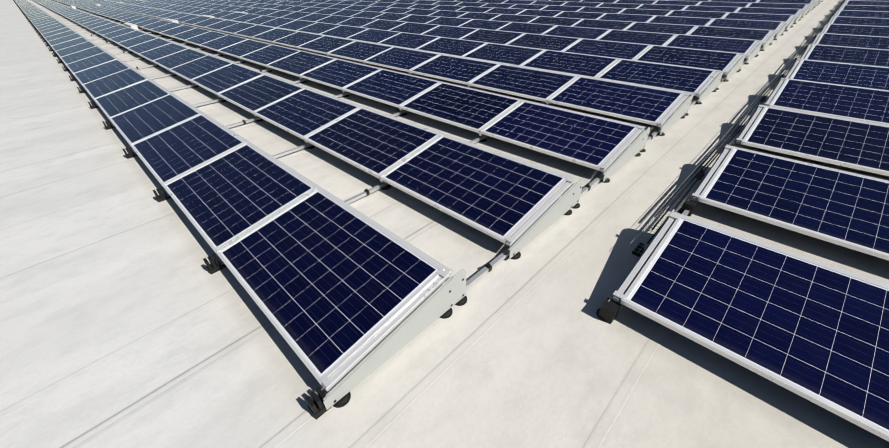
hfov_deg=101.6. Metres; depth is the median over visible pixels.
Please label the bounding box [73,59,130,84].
solar panel
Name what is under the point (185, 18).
solar panel
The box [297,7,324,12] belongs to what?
solar panel
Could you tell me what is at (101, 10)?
solar panel
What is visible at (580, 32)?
solar panel
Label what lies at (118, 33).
solar panel
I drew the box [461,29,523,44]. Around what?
solar panel
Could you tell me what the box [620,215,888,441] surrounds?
solar panel
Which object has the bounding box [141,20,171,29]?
solar panel
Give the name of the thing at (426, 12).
solar panel
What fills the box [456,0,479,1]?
solar panel
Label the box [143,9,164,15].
solar panel
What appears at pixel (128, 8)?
solar panel
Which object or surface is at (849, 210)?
solar panel
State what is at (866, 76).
solar panel
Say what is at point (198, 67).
solar panel
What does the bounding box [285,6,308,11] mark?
solar panel
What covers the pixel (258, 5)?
solar panel
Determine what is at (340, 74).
solar panel
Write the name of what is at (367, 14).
solar panel
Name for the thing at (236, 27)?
solar panel
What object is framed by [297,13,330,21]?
solar panel
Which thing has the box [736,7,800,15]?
solar panel
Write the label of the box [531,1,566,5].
solar panel
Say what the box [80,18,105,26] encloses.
solar panel
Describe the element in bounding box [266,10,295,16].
solar panel
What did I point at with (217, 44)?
solar panel
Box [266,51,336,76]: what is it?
solar panel
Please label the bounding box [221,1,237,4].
solar panel
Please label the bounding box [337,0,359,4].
solar panel
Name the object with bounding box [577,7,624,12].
solar panel
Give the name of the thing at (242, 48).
solar panel
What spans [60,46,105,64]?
solar panel
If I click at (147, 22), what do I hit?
solar panel
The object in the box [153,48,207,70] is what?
solar panel
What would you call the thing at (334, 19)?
solar panel
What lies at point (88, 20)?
solar panel
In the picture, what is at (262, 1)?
solar panel
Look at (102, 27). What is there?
solar panel
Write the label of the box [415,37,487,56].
solar panel
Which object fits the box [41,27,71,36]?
solar panel
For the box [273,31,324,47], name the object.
solar panel
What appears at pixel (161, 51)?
solar panel
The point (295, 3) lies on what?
solar panel
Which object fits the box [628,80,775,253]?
cable tray
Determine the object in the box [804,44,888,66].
solar panel
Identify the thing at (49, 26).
solar panel
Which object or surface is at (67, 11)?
solar panel
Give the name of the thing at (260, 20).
solar panel
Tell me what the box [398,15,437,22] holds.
solar panel
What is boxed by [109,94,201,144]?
solar panel
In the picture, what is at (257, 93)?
solar panel
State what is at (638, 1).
solar panel
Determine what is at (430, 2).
solar panel
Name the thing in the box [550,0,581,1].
solar panel
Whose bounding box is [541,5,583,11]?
solar panel
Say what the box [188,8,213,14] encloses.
solar panel
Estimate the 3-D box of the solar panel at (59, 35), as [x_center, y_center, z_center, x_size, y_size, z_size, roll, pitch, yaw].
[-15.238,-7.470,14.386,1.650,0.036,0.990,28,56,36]
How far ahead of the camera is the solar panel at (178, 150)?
4.55 m
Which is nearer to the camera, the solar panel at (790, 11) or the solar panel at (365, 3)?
the solar panel at (790, 11)
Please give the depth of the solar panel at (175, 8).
23.97 m
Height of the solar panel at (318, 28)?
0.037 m
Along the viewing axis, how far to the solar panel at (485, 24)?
12.24 m
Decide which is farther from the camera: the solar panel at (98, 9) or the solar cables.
the solar panel at (98, 9)
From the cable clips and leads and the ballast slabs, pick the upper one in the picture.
the ballast slabs
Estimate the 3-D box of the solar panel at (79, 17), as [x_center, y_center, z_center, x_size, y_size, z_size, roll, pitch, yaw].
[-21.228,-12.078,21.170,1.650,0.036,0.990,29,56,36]
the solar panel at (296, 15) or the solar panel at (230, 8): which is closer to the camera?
the solar panel at (296, 15)
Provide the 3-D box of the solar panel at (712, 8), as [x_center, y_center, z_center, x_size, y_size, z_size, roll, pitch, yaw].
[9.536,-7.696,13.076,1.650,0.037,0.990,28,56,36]
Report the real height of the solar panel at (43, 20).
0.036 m
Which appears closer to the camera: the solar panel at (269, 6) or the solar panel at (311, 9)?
the solar panel at (311, 9)
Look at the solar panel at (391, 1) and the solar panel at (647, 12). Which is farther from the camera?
the solar panel at (391, 1)
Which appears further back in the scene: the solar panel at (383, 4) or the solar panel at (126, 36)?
the solar panel at (383, 4)
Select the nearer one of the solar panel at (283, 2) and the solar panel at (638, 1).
the solar panel at (638, 1)
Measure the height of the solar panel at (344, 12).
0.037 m
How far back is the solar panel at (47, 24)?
18.30 m
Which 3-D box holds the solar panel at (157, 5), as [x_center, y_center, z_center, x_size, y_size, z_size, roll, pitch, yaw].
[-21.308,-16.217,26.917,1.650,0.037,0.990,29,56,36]
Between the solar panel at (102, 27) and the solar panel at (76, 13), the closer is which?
the solar panel at (102, 27)
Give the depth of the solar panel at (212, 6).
24.00 m
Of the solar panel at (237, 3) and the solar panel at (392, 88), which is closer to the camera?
the solar panel at (392, 88)
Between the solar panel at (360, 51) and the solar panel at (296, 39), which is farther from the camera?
the solar panel at (296, 39)
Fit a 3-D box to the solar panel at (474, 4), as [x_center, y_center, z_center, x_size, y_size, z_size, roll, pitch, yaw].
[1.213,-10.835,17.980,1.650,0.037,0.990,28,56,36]
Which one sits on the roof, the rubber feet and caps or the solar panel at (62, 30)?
the rubber feet and caps
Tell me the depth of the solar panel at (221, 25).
15.23 m
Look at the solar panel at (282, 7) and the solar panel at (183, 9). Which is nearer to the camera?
the solar panel at (282, 7)
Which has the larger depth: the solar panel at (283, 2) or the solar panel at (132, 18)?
the solar panel at (283, 2)
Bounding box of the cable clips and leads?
[91,30,721,271]
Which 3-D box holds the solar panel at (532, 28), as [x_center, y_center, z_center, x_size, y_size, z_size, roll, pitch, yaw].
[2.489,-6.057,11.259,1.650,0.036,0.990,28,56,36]
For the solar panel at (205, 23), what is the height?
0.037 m
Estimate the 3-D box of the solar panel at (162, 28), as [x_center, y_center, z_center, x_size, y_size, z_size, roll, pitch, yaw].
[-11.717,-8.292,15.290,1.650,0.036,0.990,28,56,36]
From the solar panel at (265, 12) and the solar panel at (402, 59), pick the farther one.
the solar panel at (265, 12)
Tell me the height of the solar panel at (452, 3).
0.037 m
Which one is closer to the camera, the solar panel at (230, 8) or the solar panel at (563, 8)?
the solar panel at (563, 8)
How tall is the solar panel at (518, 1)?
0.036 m
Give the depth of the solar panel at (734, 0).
14.95 m
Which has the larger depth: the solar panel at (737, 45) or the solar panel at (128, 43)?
the solar panel at (128, 43)
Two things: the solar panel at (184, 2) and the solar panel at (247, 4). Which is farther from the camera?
the solar panel at (184, 2)
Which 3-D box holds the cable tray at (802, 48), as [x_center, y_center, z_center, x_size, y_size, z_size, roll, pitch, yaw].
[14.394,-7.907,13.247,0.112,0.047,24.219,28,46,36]
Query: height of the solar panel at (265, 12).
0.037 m
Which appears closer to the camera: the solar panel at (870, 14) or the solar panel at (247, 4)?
the solar panel at (870, 14)
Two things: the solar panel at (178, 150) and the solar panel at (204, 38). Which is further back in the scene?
the solar panel at (204, 38)
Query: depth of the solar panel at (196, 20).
17.17 m
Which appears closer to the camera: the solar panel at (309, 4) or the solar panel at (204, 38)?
the solar panel at (204, 38)
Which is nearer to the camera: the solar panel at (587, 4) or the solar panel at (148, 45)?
the solar panel at (148, 45)
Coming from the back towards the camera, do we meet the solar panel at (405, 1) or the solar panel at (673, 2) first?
the solar panel at (405, 1)
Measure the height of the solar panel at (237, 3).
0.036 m
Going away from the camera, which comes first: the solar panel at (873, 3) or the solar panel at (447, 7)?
the solar panel at (873, 3)
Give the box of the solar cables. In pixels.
[647,0,844,243]
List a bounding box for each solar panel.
[28,13,46,18]
[29,14,48,20]
[31,16,51,21]
[32,17,54,23]
[34,19,55,25]
[35,20,58,27]
[37,22,62,30]
[39,24,66,33]
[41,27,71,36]
[45,30,76,40]
[48,33,82,45]
[51,37,88,50]
[55,41,96,56]
[59,9,76,14]
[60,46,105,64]
[62,10,79,15]
[64,11,84,17]
[66,52,116,73]
[67,13,87,18]
[70,14,90,20]
[73,15,96,22]
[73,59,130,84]
[77,17,100,23]
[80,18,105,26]
[82,68,147,99]
[85,20,111,28]
[90,7,107,11]
[90,22,119,32]
[93,8,111,12]
[94,79,170,117]
[96,9,115,14]
[96,24,126,35]
[100,10,120,15]
[102,27,134,39]
[105,11,124,16]
[109,12,131,18]
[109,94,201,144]
[110,30,146,42]
[113,4,130,8]
[115,13,138,20]
[117,5,134,9]
[117,34,157,48]
[120,15,145,22]
[121,5,138,10]
[126,6,144,11]
[126,16,152,23]
[127,38,170,54]
[130,113,246,187]
[131,7,150,12]
[135,18,160,26]
[137,8,156,13]
[138,2,155,5]
[139,42,186,61]
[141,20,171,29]
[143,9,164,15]
[149,10,172,16]
[150,3,164,7]
[150,22,183,32]
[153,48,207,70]
[155,4,172,8]
[156,11,179,18]
[160,25,196,36]
[161,5,179,9]
[162,142,316,253]
[163,13,189,19]
[167,6,186,10]
[169,55,231,81]
[171,28,210,40]
[174,1,188,4]
[174,6,194,11]
[174,14,198,22]
[181,2,198,5]
[181,7,203,13]
[182,16,211,24]
[184,31,228,45]
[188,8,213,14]
[189,2,204,6]
[190,63,263,94]
[192,18,224,27]
[195,3,212,7]
[198,9,222,15]
[200,35,246,50]
[203,4,220,8]
[204,20,238,30]
[210,11,234,17]
[211,5,231,9]
[212,0,228,3]
[216,188,444,384]
[217,74,303,113]
[218,22,255,33]
[218,39,270,57]
[219,12,247,19]
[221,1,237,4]
[221,6,241,10]
[230,2,247,5]
[231,7,252,11]
[231,14,262,21]
[233,25,274,37]
[239,2,257,6]
[239,44,300,66]
[243,8,264,13]
[244,15,277,24]
[249,3,268,7]
[251,28,297,42]
[253,9,279,15]
[253,88,360,139]
[254,0,270,2]
[259,17,296,27]
[260,4,279,8]
[265,0,281,3]
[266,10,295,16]
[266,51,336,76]
[271,5,293,9]
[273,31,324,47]
[275,1,294,4]
[276,20,316,30]
[281,12,312,18]
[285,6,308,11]
[286,1,306,5]
[296,22,340,33]
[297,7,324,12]
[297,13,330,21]
[297,36,355,53]
[298,2,320,6]
[299,59,381,89]
[304,107,441,178]
[311,0,328,2]
[312,3,334,7]
[314,8,342,14]
[315,15,352,23]
[319,25,367,38]
[324,0,344,3]
[327,4,351,8]
[327,41,392,61]
[331,9,362,15]
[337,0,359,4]
[338,17,377,26]
[343,69,440,107]
[344,5,370,10]
[346,28,399,43]
[350,11,385,17]
[352,1,376,5]
[360,6,390,11]
[362,19,405,29]
[364,47,438,71]
[369,2,394,6]
[372,12,410,20]
[376,0,397,2]
[377,32,439,49]
[380,135,569,243]
[382,7,412,13]
[388,3,415,7]
[389,22,438,33]
[393,0,417,3]
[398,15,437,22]
[400,82,521,132]
[403,9,438,15]
[409,4,438,8]
[410,54,498,84]
[411,0,438,4]
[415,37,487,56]
[423,25,477,38]
[425,16,472,26]
[428,10,467,17]
[431,5,464,10]
[432,1,461,5]
[455,2,486,6]
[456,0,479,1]
[456,6,491,12]
[457,12,500,19]
[458,19,510,29]
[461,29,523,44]
[463,43,544,65]
[468,64,576,101]
[478,0,506,2]
[480,100,638,170]
[481,3,515,7]
[484,7,525,14]
[491,14,538,22]
[498,22,555,33]
[503,0,534,3]
[506,33,580,50]
[510,4,547,9]
[517,9,562,16]
[520,49,618,77]
[528,16,582,25]
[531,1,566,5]
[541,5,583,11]
[542,25,609,39]
[548,76,684,125]
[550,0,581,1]
[555,11,605,18]
[561,1,602,6]
[563,38,650,59]
[573,19,634,29]
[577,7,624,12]
[580,0,617,2]
[596,59,716,95]
[597,3,641,8]
[597,29,675,45]
[598,13,654,21]
[615,0,656,3]
[619,8,672,15]
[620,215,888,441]
[625,22,696,34]
[635,45,739,73]
[637,4,686,9]
[647,15,712,25]
[654,0,700,5]
[664,34,757,54]
[667,10,727,17]
[674,0,709,0]
[683,5,739,11]
[688,26,771,41]
[697,1,750,6]
[697,146,888,260]
[707,18,782,31]
[710,0,758,1]
[723,12,792,23]
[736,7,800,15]
[741,106,888,175]
[747,2,807,9]
[757,0,812,4]
[769,78,888,124]
[790,59,888,89]
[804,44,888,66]
[815,33,888,49]
[824,24,888,36]
[831,16,888,25]
[836,10,888,17]
[841,5,888,10]
[845,0,888,5]
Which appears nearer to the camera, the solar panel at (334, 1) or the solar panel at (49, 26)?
the solar panel at (49, 26)
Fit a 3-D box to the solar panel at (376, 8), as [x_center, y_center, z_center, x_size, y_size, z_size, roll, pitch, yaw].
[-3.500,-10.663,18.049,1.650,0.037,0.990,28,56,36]
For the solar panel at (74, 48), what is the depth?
11.43 m
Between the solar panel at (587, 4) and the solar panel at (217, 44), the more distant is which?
the solar panel at (587, 4)
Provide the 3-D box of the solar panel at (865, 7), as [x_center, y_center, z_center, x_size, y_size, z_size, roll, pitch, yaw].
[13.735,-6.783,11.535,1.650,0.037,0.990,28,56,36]
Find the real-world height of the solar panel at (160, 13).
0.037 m
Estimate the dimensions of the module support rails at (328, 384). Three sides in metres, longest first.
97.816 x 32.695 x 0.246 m
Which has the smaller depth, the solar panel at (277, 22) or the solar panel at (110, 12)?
the solar panel at (277, 22)
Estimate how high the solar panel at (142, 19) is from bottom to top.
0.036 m
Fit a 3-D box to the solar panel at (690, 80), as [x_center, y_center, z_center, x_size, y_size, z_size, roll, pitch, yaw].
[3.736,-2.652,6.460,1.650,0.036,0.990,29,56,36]
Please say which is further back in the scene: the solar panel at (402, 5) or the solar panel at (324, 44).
the solar panel at (402, 5)
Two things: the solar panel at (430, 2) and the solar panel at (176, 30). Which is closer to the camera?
the solar panel at (176, 30)
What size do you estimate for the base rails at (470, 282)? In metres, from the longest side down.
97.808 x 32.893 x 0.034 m
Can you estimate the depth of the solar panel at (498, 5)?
17.07 m
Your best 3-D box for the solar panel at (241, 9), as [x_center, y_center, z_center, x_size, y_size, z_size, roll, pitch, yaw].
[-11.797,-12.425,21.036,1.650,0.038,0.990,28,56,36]
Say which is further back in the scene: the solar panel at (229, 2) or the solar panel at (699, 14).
the solar panel at (229, 2)
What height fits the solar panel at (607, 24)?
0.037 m
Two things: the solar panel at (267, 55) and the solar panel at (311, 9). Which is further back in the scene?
the solar panel at (311, 9)
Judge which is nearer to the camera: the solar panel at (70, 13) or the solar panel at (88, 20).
the solar panel at (88, 20)
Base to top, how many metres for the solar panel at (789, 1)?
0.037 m
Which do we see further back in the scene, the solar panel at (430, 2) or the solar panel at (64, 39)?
the solar panel at (430, 2)
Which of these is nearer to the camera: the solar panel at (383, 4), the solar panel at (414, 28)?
the solar panel at (414, 28)
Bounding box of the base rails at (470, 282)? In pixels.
[20,0,819,401]
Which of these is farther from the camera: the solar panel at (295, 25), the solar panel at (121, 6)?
the solar panel at (121, 6)
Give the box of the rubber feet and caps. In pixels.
[13,0,841,419]
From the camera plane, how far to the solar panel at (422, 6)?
18.06 m
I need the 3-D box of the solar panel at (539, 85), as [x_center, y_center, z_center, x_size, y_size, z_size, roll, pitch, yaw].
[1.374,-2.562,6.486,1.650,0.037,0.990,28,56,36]
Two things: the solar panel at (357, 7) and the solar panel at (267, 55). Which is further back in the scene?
the solar panel at (357, 7)
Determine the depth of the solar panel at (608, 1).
16.91 m
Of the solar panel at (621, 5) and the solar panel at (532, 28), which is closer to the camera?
the solar panel at (532, 28)
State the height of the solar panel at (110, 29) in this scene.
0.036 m
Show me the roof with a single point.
(128, 318)
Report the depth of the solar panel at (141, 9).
24.01 m
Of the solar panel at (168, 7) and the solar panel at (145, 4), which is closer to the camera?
the solar panel at (168, 7)
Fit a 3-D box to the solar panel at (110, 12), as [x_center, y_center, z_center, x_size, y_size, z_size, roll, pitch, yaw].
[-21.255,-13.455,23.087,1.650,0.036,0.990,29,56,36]
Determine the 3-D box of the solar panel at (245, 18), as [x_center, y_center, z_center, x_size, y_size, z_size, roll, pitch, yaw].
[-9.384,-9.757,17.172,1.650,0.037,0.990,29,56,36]
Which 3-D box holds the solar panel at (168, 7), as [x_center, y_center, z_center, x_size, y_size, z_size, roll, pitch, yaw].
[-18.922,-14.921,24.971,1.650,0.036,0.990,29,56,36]
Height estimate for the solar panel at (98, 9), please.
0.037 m
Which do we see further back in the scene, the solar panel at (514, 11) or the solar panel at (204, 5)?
the solar panel at (204, 5)
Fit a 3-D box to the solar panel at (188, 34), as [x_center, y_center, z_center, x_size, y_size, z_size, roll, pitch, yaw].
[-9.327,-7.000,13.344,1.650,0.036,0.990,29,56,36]
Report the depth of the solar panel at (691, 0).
15.84 m
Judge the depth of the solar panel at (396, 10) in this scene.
17.10 m
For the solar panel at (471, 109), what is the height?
0.036 m
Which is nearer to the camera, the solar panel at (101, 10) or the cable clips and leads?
the cable clips and leads
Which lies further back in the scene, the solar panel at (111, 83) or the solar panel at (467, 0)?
the solar panel at (467, 0)
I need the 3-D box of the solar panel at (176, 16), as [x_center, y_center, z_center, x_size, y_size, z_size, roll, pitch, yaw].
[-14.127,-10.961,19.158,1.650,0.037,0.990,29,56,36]
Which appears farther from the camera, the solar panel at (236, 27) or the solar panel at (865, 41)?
the solar panel at (236, 27)
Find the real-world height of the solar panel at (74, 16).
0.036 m
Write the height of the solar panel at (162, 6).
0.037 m
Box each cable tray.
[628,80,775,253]
[776,0,843,77]
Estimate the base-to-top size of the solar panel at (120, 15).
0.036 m
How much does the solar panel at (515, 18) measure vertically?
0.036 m
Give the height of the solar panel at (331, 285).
0.037 m
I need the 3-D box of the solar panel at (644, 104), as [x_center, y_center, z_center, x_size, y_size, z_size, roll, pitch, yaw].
[2.567,-1.921,5.511,1.650,0.037,0.990,28,56,36]
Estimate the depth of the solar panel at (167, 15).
20.12 m
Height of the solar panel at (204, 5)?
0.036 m
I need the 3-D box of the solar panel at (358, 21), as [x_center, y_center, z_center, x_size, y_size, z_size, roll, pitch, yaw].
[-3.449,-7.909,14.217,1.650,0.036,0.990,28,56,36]
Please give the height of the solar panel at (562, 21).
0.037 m
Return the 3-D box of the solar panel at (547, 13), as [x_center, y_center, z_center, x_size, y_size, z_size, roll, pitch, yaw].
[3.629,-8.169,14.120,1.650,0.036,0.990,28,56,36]
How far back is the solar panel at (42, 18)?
21.22 m
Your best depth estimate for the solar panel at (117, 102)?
6.53 m
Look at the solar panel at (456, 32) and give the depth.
11.27 m
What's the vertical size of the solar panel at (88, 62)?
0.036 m
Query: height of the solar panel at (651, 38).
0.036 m
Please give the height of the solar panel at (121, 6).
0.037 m
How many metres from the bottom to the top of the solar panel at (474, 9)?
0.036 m
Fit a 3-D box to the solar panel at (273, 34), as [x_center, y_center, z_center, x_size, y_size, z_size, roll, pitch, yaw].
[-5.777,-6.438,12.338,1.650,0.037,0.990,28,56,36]
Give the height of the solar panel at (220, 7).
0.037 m
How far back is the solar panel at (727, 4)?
14.07 m
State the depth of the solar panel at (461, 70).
7.39 m
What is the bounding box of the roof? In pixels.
[0,0,888,447]
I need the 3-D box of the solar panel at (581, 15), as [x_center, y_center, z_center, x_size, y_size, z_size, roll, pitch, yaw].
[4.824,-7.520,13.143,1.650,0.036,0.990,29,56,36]
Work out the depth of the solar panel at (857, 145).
4.07 m
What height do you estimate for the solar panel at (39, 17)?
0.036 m
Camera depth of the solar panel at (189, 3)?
26.87 m
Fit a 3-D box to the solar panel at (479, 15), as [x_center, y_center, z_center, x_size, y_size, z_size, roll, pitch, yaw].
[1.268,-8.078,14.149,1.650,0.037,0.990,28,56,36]
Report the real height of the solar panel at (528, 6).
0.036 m
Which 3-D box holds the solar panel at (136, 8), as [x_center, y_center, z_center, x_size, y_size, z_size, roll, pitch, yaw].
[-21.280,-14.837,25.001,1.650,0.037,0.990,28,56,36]
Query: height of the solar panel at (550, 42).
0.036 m
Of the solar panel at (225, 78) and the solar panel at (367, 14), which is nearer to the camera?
the solar panel at (225, 78)
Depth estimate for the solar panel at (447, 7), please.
17.08 m
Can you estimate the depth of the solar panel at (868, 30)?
8.90 m
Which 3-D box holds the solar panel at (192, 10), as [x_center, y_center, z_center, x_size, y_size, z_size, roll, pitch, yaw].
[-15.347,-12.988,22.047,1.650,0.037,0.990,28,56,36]
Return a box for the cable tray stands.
[632,4,841,256]
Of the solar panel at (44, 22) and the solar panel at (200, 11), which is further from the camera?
the solar panel at (200, 11)
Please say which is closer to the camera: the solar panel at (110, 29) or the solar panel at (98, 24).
the solar panel at (110, 29)
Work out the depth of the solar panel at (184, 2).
27.94 m
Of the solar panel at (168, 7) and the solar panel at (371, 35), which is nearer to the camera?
the solar panel at (371, 35)
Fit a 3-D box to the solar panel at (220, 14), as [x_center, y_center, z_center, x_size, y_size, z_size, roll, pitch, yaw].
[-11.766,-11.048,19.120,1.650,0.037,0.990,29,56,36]
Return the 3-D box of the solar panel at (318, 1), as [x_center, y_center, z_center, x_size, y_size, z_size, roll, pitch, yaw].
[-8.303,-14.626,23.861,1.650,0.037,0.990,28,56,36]
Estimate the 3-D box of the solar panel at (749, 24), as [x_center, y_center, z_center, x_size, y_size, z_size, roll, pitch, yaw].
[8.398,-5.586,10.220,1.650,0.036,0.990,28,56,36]
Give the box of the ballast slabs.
[70,0,292,29]
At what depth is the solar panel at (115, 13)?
22.09 m
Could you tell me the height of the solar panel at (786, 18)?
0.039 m
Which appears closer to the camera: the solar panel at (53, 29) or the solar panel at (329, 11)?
the solar panel at (53, 29)
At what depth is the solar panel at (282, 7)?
21.06 m
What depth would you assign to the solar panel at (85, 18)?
20.19 m
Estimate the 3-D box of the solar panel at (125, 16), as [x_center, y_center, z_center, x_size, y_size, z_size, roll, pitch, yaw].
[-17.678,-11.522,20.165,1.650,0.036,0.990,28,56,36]
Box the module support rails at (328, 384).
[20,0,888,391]
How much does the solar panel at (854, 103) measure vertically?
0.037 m
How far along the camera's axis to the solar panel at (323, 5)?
21.01 m
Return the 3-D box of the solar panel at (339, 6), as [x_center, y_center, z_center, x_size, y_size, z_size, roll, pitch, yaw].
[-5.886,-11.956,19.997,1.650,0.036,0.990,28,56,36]
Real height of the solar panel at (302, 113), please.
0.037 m
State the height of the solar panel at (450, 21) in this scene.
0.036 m
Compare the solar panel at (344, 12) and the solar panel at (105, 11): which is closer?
the solar panel at (344, 12)
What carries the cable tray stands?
on the roof
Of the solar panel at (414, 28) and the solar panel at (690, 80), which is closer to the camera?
the solar panel at (690, 80)
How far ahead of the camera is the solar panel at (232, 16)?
18.12 m
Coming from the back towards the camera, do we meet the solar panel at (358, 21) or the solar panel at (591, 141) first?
the solar panel at (358, 21)
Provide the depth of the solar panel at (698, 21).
11.21 m
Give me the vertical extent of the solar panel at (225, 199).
0.037 m
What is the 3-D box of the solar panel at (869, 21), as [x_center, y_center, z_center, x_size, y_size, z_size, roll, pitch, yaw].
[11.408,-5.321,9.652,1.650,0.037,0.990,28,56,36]
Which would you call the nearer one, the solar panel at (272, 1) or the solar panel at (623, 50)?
the solar panel at (623, 50)
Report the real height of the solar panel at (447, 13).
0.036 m

